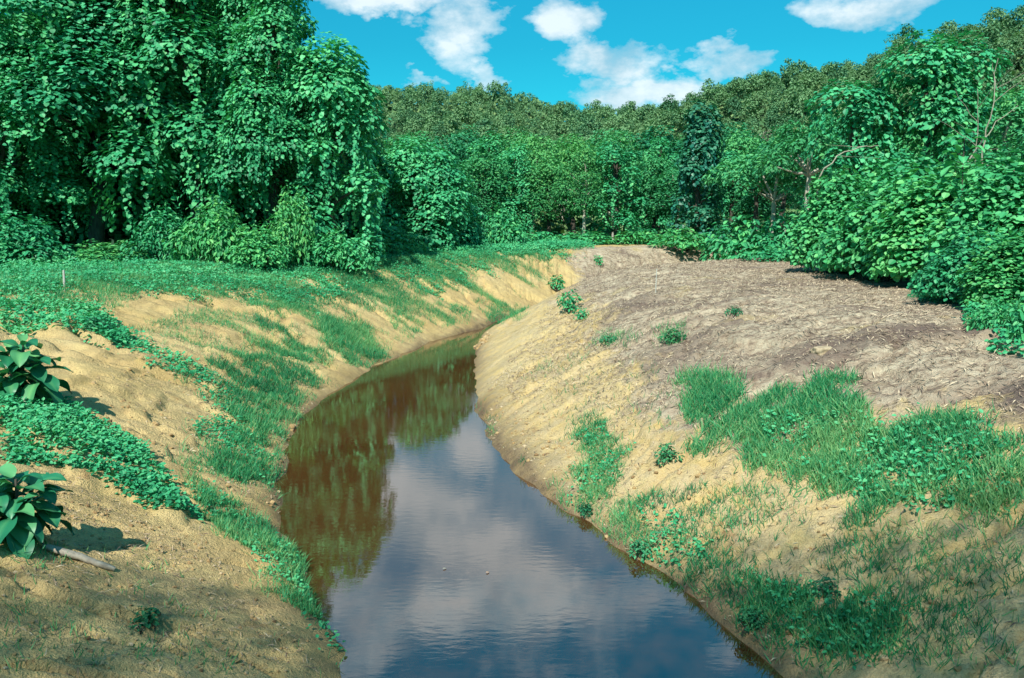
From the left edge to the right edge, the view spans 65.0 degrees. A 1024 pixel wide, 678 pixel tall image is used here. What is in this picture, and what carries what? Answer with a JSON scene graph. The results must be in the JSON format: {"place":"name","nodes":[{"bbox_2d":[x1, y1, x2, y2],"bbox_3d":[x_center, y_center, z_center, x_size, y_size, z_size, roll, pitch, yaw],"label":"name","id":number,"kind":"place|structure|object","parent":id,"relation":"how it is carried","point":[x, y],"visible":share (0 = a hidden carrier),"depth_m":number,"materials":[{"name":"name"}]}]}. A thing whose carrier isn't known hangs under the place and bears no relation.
{"place":"outdoors","nodes":[
{"label":"outdoors","id":0,"kind":"place"},
{"bbox_2d":[0,33,1023,677],"bbox_3d":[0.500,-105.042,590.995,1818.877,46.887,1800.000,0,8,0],"label":"ground","id":1,"kind":"structure","parent":0,"point":[86,363],"depth_m":11.24,"materials":[{"name":"soil"}]},
{"bbox_2d":[0,334,72,408],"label":"broadleaf shrub","id":2,"kind":"object","parent":1,"relation":"on","point":[18,361],"visible":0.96,"depth_m":11.59,"materials":[{"name":"green plant"}]},
{"bbox_2d":[0,463,74,558],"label":"broadleaf shrub","id":3,"kind":"object","parent":1,"relation":"on","point":[22,522],"visible":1,"depth_m":7.18,"materials":[{"name":"green plant"}]},
{"bbox_2d":[0,207,79,264],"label":"bush","id":4,"kind":"object","parent":1,"relation":"on","point":[32,243],"visible":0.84,"depth_m":28.41,"materials":[{"name":"green plant"}]},
{"bbox_2d":[0,13,108,240],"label":"vine tree","id":5,"kind":"object","parent":1,"relation":"on","point":[36,154],"visible":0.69,"depth_m":32.12,"materials":[{"name":"green plant"}]},
{"bbox_2d":[6,150,111,247],"bbox_3d":[-24.387,-8.848,38.996,7.850,9.831,8.006,-2,9,-12],"label":"vine tree","id":6,"kind":"object","parent":1,"relation":"on","point":[59,228],"visible":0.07,"depth_m":37.43,"materials":[{"name":"green plant"}]},
{"bbox_2d":[1,2,149,247],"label":"vine tree","id":7,"kind":"object","parent":1,"relation":"on","point":[121,222],"visible":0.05,"depth_m":38.45,"materials":[{"name":"green plant"}]},
{"bbox_2d":[41,543,115,570],"bbox_3d":[-3.983,2.010,7.391,0.591,0.348,0.106,-3,9,-21],"label":"driftwood","id":8,"kind":"object","parent":1,"relation":"on","point":[82,557],"visible":1,"depth_m":7.36,"materials":[{"name":"grey wood"}]},
{"bbox_2d":[5,47,190,247],"bbox_3d":[-22.296,-10.031,41.797,11.252,11.490,11.475,-2,9,-12],"label":"vine tree","id":9,"kind":"object","parent":1,"relation":"on","point":[117,236],"depth_m":38.66,"materials":[{"name":"green plant"}]},
{"bbox_2d":[83,315,112,332],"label":"weed","id":10,"kind":"object","parent":1,"relation":"on","point":[93,326],"visible":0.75,"depth_m":16.98,"materials":[{"name":"green plant"}]},
{"bbox_2d":[0,0,202,248],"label":"vine tree","id":11,"kind":"object","parent":1,"relation":"on","point":[77,24],"visible":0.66,"depth_m":31.28,"materials":[{"name":"green plant"}]},
{"bbox_2d":[66,238,149,262],"bbox_3d":[-15.048,-3.215,29.857,2.846,1.050,2.887,5,10,31],"label":"bush","id":12,"kind":"object","parent":1,"relation":"on","point":[95,253],"visible":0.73,"depth_m":29.48,"materials":[{"name":"green plant"}]},
{"bbox_2d":[127,604,159,634],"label":"weed","id":13,"kind":"object","parent":1,"relation":"on","point":[144,621],"visible":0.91,"depth_m":6.82,"materials":[{"name":"green plant"}]},
{"bbox_2d":[53,9,262,245],"bbox_3d":[-18.391,-12.756,40.470,10.647,17.594,10.441,-7,11,-39],"label":"vine tree","id":14,"kind":"object","parent":1,"relation":"on","point":[138,209],"visible":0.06,"depth_m":37.42,"materials":[{"name":"green plant"}]},
{"bbox_2d":[119,203,200,262],"bbox_3d":[-13.178,-3.962,30.697,2.959,2.450,2.734,0,8,2],"label":"bush","id":15,"kind":"object","parent":1,"relation":"on","point":[152,244],"visible":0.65,"depth_m":30.23,"materials":[{"name":"green plant"}]},
{"bbox_2d":[75,0,294,234],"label":"vine tree","id":16,"kind":"object","parent":1,"relation":"on","point":[186,27],"visible":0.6,"depth_m":31.96,"materials":[{"name":"green plant"}]},
{"bbox_2d":[161,192,251,263],"bbox_3d":[-11.504,-3.999,30.242,3.214,3.020,3.681,-4,9,-28],"label":"bush","id":17,"kind":"object","parent":1,"relation":"on","point":[215,239],"visible":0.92,"depth_m":29.55,"materials":[{"name":"green plant"}]},
{"bbox_2d":[167,1,304,240],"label":"vine tree","id":18,"kind":"object","parent":1,"relation":"on","point":[238,210],"visible":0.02,"depth_m":38.12,"materials":[{"name":"green plant"}]},
{"bbox_2d":[220,221,296,271],"bbox_3d":[-9.488,-3.411,29.857,2.910,1.938,2.952,-2,9,-12],"label":"bush","id":19,"kind":"object","parent":1,"relation":"on","point":[259,250],"visible":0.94,"depth_m":29.24,"materials":[{"name":"green plant"}]},
{"bbox_2d":[177,0,343,237],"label":"vine tree","id":20,"kind":"object","parent":1,"relation":"on","point":[271,29],"visible":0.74,"depth_m":31.68,"materials":[{"name":"green plant"}]},
{"bbox_2d":[262,180,320,270],"bbox_3d":[-8.487,-4.263,30.708,2.555,3.575,2.362,-7,11,-41],"label":"bush","id":21,"kind":"object","parent":1,"relation":"on","point":[296,238],"visible":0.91,"depth_m":30.27,"materials":[{"name":"green plant"}]},
{"bbox_2d":[241,53,396,239],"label":"vine tree","id":22,"kind":"object","parent":1,"relation":"on","point":[379,161],"visible":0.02,"depth_m":41.53,"materials":[{"name":"green plant"}]},
{"bbox_2d":[266,31,397,264],"bbox_3d":[-7.342,-7.466,32.844,4.760,9.334,4.294,-4,9,-26],"label":"vine tree","id":23,"kind":"object","parent":1,"relation":"on","point":[331,84],"visible":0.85,"depth_m":32.03,"materials":[{"name":"green plant"}]},
{"bbox_2d":[294,226,377,273],"bbox_3d":[-6.786,-3.445,31.380,3.444,1.909,3.007,3,9,18],"label":"bush","id":24,"kind":"object","parent":1,"relation":"on","point":[337,254],"visible":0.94,"depth_m":30.71,"materials":[{"name":"green plant"}]},
{"bbox_2d":[294,64,389,246],"bbox_3d":[-8.025,-8.166,37.788,4.534,8.893,4.623,-1,9,-9],"label":"vine tree","id":25,"kind":"object","parent":1,"relation":"on","point":[340,216],"visible":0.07,"depth_m":37.23,"materials":[{"name":"green plant"}]},
{"bbox_2d":[326,211,427,254],"bbox_3d":[-6.410,-4.872,37.607,4.399,2.377,4.336,6,10,34],"label":"bush","id":26,"kind":"object","parent":1,"relation":"on","point":[395,247],"visible":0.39,"depth_m":36.97,"materials":[{"name":"green plant"}]},
{"bbox_2d":[381,130,438,181],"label":"leafy tree","id":27,"kind":"object","parent":1,"relation":"on","point":[390,138],"visible":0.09,"depth_m":87.00,"materials":[{"name":"green plant"}]},
{"bbox_2d":[373,135,485,250],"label":"vine tree","id":28,"kind":"object","parent":1,"relation":"on","point":[421,213],"visible":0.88,"depth_m":41.89,"materials":[{"name":"green plant"}]},
{"bbox_2d":[405,134,468,204],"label":"leafy tree","id":29,"kind":"object","parent":1,"relation":"on","point":[456,152],"visible":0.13,"depth_m":71.02,"materials":[{"name":"green plant"}]},
{"bbox_2d":[439,123,486,185],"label":"leafy tree","id":30,"kind":"object","parent":1,"relation":"on","point":[470,138],"visible":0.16,"depth_m":83.20,"materials":[{"name":"green plant"}]},
{"bbox_2d":[443,218,490,247],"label":"bush","id":31,"kind":"object","parent":1,"relation":"on","point":[483,240],"visible":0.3,"depth_m":44.83,"materials":[{"name":"green plant"}]},
{"bbox_2d":[449,151,520,234],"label":"leafy tree","id":32,"kind":"object","parent":1,"relation":"on","point":[482,172],"visible":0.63,"depth_m":57.80,"materials":[{"name":"green plant"}]},
{"bbox_2d":[456,130,522,229],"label":"vine tree","id":33,"kind":"object","parent":1,"relation":"on","point":[487,144],"visible":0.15,"depth_m":70.21,"materials":[{"name":"green plant"}]},
{"bbox_2d":[478,201,529,243],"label":"bush","id":34,"kind":"object","parent":1,"relation":"on","point":[507,230],"visible":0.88,"depth_m":49.11,"materials":[{"name":"green plant"}]},
{"bbox_2d":[0,332,1020,677],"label":"pebbles","id":35,"kind":"object","parent":1,"relation":"on","point":[882,658],"visible":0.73,"depth_m":8.41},
{"bbox_2d":[0,246,1023,677],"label":"grass","id":36,"kind":"structure","parent":1,"relation":"on","point":[342,332],"depth_m":10.64,"materials":[{"name":"green plant"}]},
{"bbox_2d":[0,231,1023,669],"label":"ground cover","id":37,"kind":"object","parent":1,"relation":"on","point":[56,423],"visible":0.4,"depth_m":11.74,"materials":[{"name":"green plant"}]},
{"bbox_2d":[0,248,1023,676],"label":"dry straw","id":38,"kind":"object","parent":1,"relation":"on","point":[710,266],"visible":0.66,"depth_m":15.44,"materials":[{"name":"beige plant"}]},
{"bbox_2d":[484,141,545,232],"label":"vine tree","id":39,"kind":"object","parent":1,"relation":"on","point":[515,163],"visible":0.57,"depth_m":58.93,"materials":[{"name":"green plant"}]},
{"bbox_2d":[484,126,552,210],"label":"leafy tree","id":40,"kind":"object","parent":1,"relation":"on","point":[510,141],"visible":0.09,"depth_m":81.65,"materials":[{"name":"green plant"}]},
{"bbox_2d":[492,133,568,233],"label":"leafy tree","id":41,"kind":"object","parent":1,"relation":"on","point":[537,149],"visible":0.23,"depth_m":68.08,"materials":[{"name":"green plant"}]},
{"bbox_2d":[525,229,562,242],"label":"bush","id":42,"kind":"object","parent":1,"relation":"on","point":[533,237],"visible":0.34,"depth_m":53.60,"materials":[{"name":"green plant"}]},
{"bbox_2d":[510,157,579,234],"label":"leafy tree","id":43,"kind":"object","parent":1,"relation":"on","point":[550,216],"visible":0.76,"depth_m":58.62,"materials":[{"name":"green plant"}]},
{"bbox_2d":[546,274,565,290],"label":"bush","id":44,"kind":"object","parent":1,"relation":"on","point":[558,281],"visible":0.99,"depth_m":41.26,"materials":[{"name":"green plant"}]},
{"bbox_2d":[542,133,593,234],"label":"leafy tree","id":45,"kind":"object","parent":1,"relation":"on","point":[558,142],"visible":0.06,"depth_m":82.59,"materials":[{"name":"green plant"}]},
{"bbox_2d":[556,289,584,312],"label":"bush","id":46,"kind":"object","parent":1,"relation":"on","point":[568,305],"visible":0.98,"depth_m":23.82,"materials":[{"name":"green plant"}]},
{"bbox_2d":[543,137,609,234],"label":"leafy tree","id":47,"kind":"object","parent":1,"relation":"on","point":[567,155],"visible":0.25,"depth_m":71.12,"materials":[{"name":"green plant"}]},
{"bbox_2d":[544,228,614,244],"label":"bush","id":48,"kind":"object","parent":1,"relation":"on","point":[588,236],"visible":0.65,"depth_m":54.95,"materials":[{"name":"green plant"}]},
{"bbox_2d":[549,146,612,232],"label":"leafy tree","id":49,"kind":"object","parent":1,"relation":"on","point":[588,188],"visible":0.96,"depth_m":55.73,"materials":[{"name":"green plant"}]},
{"bbox_2d":[577,501,593,518],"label":"weed","id":50,"kind":"object","parent":1,"relation":"on","point":[587,511],"visible":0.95,"depth_m":11.43,"materials":[{"name":"green plant"}]},
{"bbox_2d":[583,127,639,223],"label":"leafy tree","id":51,"kind":"object","parent":1,"relation":"on","point":[596,137],"visible":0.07,"depth_m":83.98,"materials":[{"name":"green plant"}]},
{"bbox_2d":[577,130,647,239],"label":"leafy tree","id":52,"kind":"object","parent":1,"relation":"on","point":[624,143],"visible":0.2,"depth_m":67.53,"materials":[{"name":"green plant"}]},
{"bbox_2d":[586,139,656,243],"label":"vine tree","id":53,"kind":"object","parent":1,"relation":"on","point":[616,185],"visible":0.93,"depth_m":55.79,"materials":[{"name":"green plant"}]},
{"bbox_2d":[605,230,670,244],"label":"bush","id":54,"kind":"object","parent":1,"relation":"on","point":[644,236],"visible":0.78,"depth_m":54.30,"materials":[{"name":"green plant"}]},
{"bbox_2d":[626,536,653,563],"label":"weed","id":55,"kind":"object","parent":1,"relation":"on","point":[639,549],"visible":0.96,"depth_m":10.03,"materials":[{"name":"green plant"}]},
{"bbox_2d":[624,151,686,234],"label":"leafy tree","id":56,"kind":"object","parent":1,"relation":"on","point":[656,169],"visible":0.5,"depth_m":58.48,"materials":[{"name":"green plant"}]},
{"bbox_2d":[622,125,689,193],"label":"leafy tree","id":57,"kind":"object","parent":1,"relation":"on","point":[669,136],"visible":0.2,"depth_m":82.99,"materials":[{"name":"green plant"}]},
{"bbox_2d":[620,137,692,234],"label":"vine tree","id":58,"kind":"object","parent":1,"relation":"on","point":[660,221],"visible":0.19,"depth_m":70.03,"materials":[{"name":"green plant"}]},
{"bbox_2d":[653,443,684,465],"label":"weed","id":59,"kind":"object","parent":1,"relation":"on","point":[669,453],"visible":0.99,"depth_m":11.55,"materials":[{"name":"green plant"}]},
{"bbox_2d":[659,326,686,343],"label":"weed","id":60,"kind":"object","parent":1,"relation":"on","point":[671,337],"visible":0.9,"depth_m":15.42,"materials":[{"name":"green plant"}]},
{"bbox_2d":[640,170,710,233],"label":"leafy tree","id":61,"kind":"object","parent":1,"relation":"on","point":[667,194],"visible":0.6,"depth_m":56.07,"materials":[{"name":"green plant"}]},
{"bbox_2d":[647,223,718,252],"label":"bush","id":62,"kind":"object","parent":1,"relation":"on","point":[683,240],"visible":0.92,"depth_m":50.27,"materials":[{"name":"green plant"}]},
{"bbox_2d":[345,5,1023,160],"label":"forest","id":63,"kind":"object","parent":1,"relation":"on","point":[586,123],"visible":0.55,"depth_m":164.14,"materials":[{"name":"green plant"}]},
{"bbox_2d":[669,130,726,209],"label":"leafy tree","id":64,"kind":"object","parent":1,"relation":"on","point":[702,184],"visible":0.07,"depth_m":87.22,"materials":[{"name":"green plant"}]},
{"bbox_2d":[374,25,1023,237],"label":"undergrowth","id":65,"kind":"object","parent":1,"relation":"on","point":[557,228],"visible":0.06,"depth_m":153.35,"materials":[{"name":"green plant"}]},
{"bbox_2d":[666,99,733,247],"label":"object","id":66,"kind":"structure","parent":1,"relation":"on","point":[704,141],"depth_m":51.40,"materials":[{"name":"green plant"}]},
{"bbox_2d":[702,150,760,236],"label":"vine tree","id":67,"kind":"object","parent":1,"relation":"on","point":[728,208],"visible":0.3,"depth_m":58.20,"materials":[{"name":"green plant"}]},
{"bbox_2d":[701,121,764,199],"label":"leafy tree","id":68,"kind":"object","parent":1,"relation":"on","point":[727,128],"visible":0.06,"depth_m":86.78,"materials":[{"name":"green plant"}]},
{"bbox_2d":[698,208,786,261],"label":"bush","id":69,"kind":"object","parent":1,"relation":"on","point":[735,249],"visible":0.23,"depth_m":44.52,"materials":[{"name":"green plant"}]},
{"bbox_2d":[706,129,783,229],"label":"leafy tree","id":70,"kind":"object","parent":1,"relation":"on","point":[740,145],"visible":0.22,"depth_m":67.95,"materials":[{"name":"green plant"}]},
{"bbox_2d":[700,150,798,249],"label":"umbrella tree","id":71,"kind":"object","parent":1,"relation":"on","point":[730,168],"visible":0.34,"depth_m":49.59,"materials":[{"name":"green plant"}]},
{"bbox_2d":[735,605,769,634],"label":"weed","id":72,"kind":"object","parent":1,"relation":"on","point":[757,622],"visible":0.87,"depth_m":8.11,"materials":[{"name":"green plant"}]},
{"bbox_2d":[728,173,801,233],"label":"leafy tree","id":73,"kind":"object","parent":1,"relation":"on","point":[763,206],"visible":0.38,"depth_m":56.73,"materials":[{"name":"green plant"}]},
{"bbox_2d":[735,245,796,261],"bbox_3d":[11.058,-3.597,33.958,2.657,0.857,2.942,7,11,38],"label":"bush","id":74,"kind":"object","parent":1,"relation":"on","point":[768,256],"visible":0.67,"depth_m":33.46,"materials":[{"name":"green plant"}]},
{"bbox_2d":[721,152,816,238],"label":"umbrella tree","id":75,"kind":"object","parent":1,"relation":"on","point":[748,183],"visible":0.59,"depth_m":46.02,"materials":[{"name":"green plant"}]},
{"bbox_2d":[739,197,803,258],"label":"bush","id":76,"kind":"object","parent":1,"relation":"on","point":[767,239],"visible":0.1,"depth_m":43.58,"materials":[{"name":"green plant"}]},
{"bbox_2d":[741,137,811,237],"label":"umbrella tree","id":77,"kind":"object","parent":1,"relation":"on","point":[783,198],"visible":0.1,"depth_m":55.05,"materials":[{"name":"green plant"}]},
{"bbox_2d":[763,124,812,204],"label":"leafy tree","id":78,"kind":"object","parent":1,"relation":"on","point":[775,134],"visible":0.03,"depth_m":85.90,"materials":[{"name":"green plant"}]},
{"bbox_2d":[759,152,845,198],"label":"umbrella tree","id":79,"kind":"object","parent":1,"relation":"on","point":[816,175],"visible":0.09,"depth_m":48.00,"materials":[{"name":"green plant"}]},
{"bbox_2d":[750,118,865,209],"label":"umbrella tree","id":80,"kind":"object","parent":1,"relation":"on","point":[795,146],"visible":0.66,"depth_m":41.44,"materials":[{"name":"green plant"}]},
{"bbox_2d":[810,346,831,355],"bbox_3d":[4.913,0.184,12.682,0.348,0.149,0.222,0,14,-3],"label":"rock","id":81,"kind":"object","parent":1,"relation":"on","point":[820,350],"visible":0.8,"depth_m":12.60,"materials":[{"name":"stone"}]},
{"bbox_2d":[807,574,841,602],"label":"weed","id":82,"kind":"object","parent":1,"relation":"on","point":[827,585],"visible":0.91,"depth_m":8.04,"materials":[{"name":"green plant"}]},
{"bbox_2d":[785,165,870,273],"bbox_3d":[10.618,-3.735,25.688,3.482,3.612,3.274,-5,10,-28],"label":"vine mound","id":83,"kind":"object","parent":1,"relation":"on","point":[825,209],"visible":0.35,"depth_m":25.44,"materials":[{"name":"green plant"}]},
{"bbox_2d":[808,112,859,139],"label":"leafy tree","id":84,"kind":"object","parent":1,"relation":"on","point":[834,125],"visible":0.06,"depth_m":86.58,"materials":[{"name":"green plant"}]},
{"bbox_2d":[812,145,878,271],"bbox_3d":[11.222,-4.335,26.944,1.938,4.434,1.452,4,9,23],"label":"dead tree","id":85,"kind":"object","parent":1,"relation":"on","point":[843,156],"visible":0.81,"depth_m":26.40,"materials":[{"name":"wood"}]},
{"bbox_2d":[806,147,891,217],"bbox_3d":[13.259,-4.742,29.443,4.293,4.453,4.226,-5,10,-29],"label":"vine mound","id":86,"kind":"object","parent":1,"relation":"on","point":[868,178],"depth_m":29.19,"materials":[{"name":"green plant"}]},
{"bbox_2d":[799,77,909,224],"bbox_3d":[13.802,-6.561,32.265,4.435,7.644,3.551,0,8,0],"label":"vine tree","id":87,"kind":"object","parent":1,"relation":"on","point":[852,121],"visible":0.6,"depth_m":31.78,"materials":[{"name":"green plant"}]},
{"bbox_2d":[806,164,931,281],"bbox_3d":[10.457,-3.177,22.401,3.673,3.344,4.018,-5,10,-30],"label":"vine mound","id":88,"kind":"object","parent":1,"relation":"on","point":[848,252],"visible":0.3,"depth_m":22.07,"materials":[{"name":"green plant"}]},
{"bbox_2d":[818,120,932,200],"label":"leafy tree","id":89,"kind":"object","parent":1,"relation":"on","point":[916,141],"visible":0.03,"depth_m":44.19,"materials":[{"name":"green plant"}]},
{"bbox_2d":[870,146,950,201],"bbox_3d":[12.528,-3.836,24.661,4.092,4.133,3.847,-5,10,-30],"label":"vine mound","id":90,"kind":"object","parent":1,"relation":"on","point":[921,171],"visible":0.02,"depth_m":24.47,"materials":[{"name":"green plant"}]},
{"bbox_2d":[858,140,995,286],"bbox_3d":[10.711,-2.938,19.634,3.435,3.762,3.381,-4,9,-27],"label":"vine mound","id":91,"kind":"object","parent":1,"relation":"on","point":[905,250],"visible":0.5,"depth_m":19.47,"materials":[{"name":"green plant"}]},
{"bbox_2d":[907,288,955,302],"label":"bush","id":92,"kind":"object","parent":1,"relation":"on","point":[931,299],"visible":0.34,"depth_m":16.96,"materials":[{"name":"green plant"}]},
{"bbox_2d":[869,29,1013,182],"bbox_3d":[16.506,-7.316,31.284,5.387,9.306,3.967,-3,9,-20],"label":"vine tree","id":93,"kind":"object","parent":1,"relation":"on","point":[934,79],"visible":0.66,"depth_m":30.43,"materials":[{"name":"green plant"}]},
{"bbox_2d":[906,221,1011,304],"bbox_3d":[9.009,-1.463,15.822,1.934,1.712,2.116,-5,10,-31],"label":"vine mound","id":94,"kind":"object","parent":1,"relation":"on","point":[949,263],"visible":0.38,"depth_m":15.63,"materials":[{"name":"green plant"}]},
{"bbox_2d":[938,127,987,223],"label":"sapling","id":95,"kind":"object","parent":1,"relation":"on","point":[963,159],"visible":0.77,"depth_m":18.60,"materials":[{"name":"green plant"}]},
{"bbox_2d":[919,90,1016,162],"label":"leafy tree","id":96,"kind":"object","parent":1,"relation":"on","point":[998,134],"visible":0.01,"depth_m":46.02,"materials":[{"name":"green plant"}]},
{"bbox_2d":[920,149,1023,281],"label":"vine mound","id":97,"kind":"object","parent":1,"relation":"on","point":[1007,195],"visible":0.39,"depth_m":17.11,"materials":[{"name":"green plant"}]},
{"bbox_2d":[931,82,1023,184],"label":"leafy tree","id":98,"kind":"object","parent":1,"relation":"on","point":[1009,119],"visible":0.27,"depth_m":38.22,"materials":[{"name":"green plant"}]},
{"bbox_2d":[937,60,1023,163],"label":"dead tree","id":99,"kind":"object","parent":1,"relation":"on","point":[992,107],"visible":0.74,"depth_m":27.10,"materials":[{"name":"grey wood"}]},
{"bbox_2d":[948,146,1023,189],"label":"vine mound","id":100,"kind":"object","parent":1,"relation":"on","point":[983,179],"visible":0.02,"depth_m":23.52,"materials":[{"name":"green plant"}]},
{"bbox_2d":[953,225,1023,310],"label":"vine mound","id":101,"kind":"object","parent":1,"relation":"on","point":[997,270],"visible":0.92,"depth_m":14.19,"materials":[{"name":"green plant"}]},
{"bbox_2d":[962,294,1022,330],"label":"bush","id":102,"kind":"object","parent":1,"relation":"on","point":[985,320],"visible":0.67,"depth_m":12.69,"materials":[{"name":"green plant"}]},
{"bbox_2d":[989,122,1023,174],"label":"leafy tree","id":103,"kind":"object","parent":1,"relation":"on","point":[1021,144],"visible":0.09,"depth_m":33.53,"materials":[{"name":"green plant"}]},
{"bbox_2d":[1003,294,1023,344],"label":"bush","id":104,"kind":"object","parent":1,"relation":"on","point":[1017,312],"visible":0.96,"depth_m":11.63,"materials":[{"name":"green plant"}]},
{"bbox_2d":[0,0,1023,121],"label":"sky","id":105,"kind":"structure","parent":0,"point":[614,53],"materials":[{"name":"blue"}]},
{"bbox_2d":[275,320,783,677],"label":"water","id":106,"kind":"structure","parent":0,"point":[400,484],"depth_m":10.03,"materials":[{"name":"liquid"}]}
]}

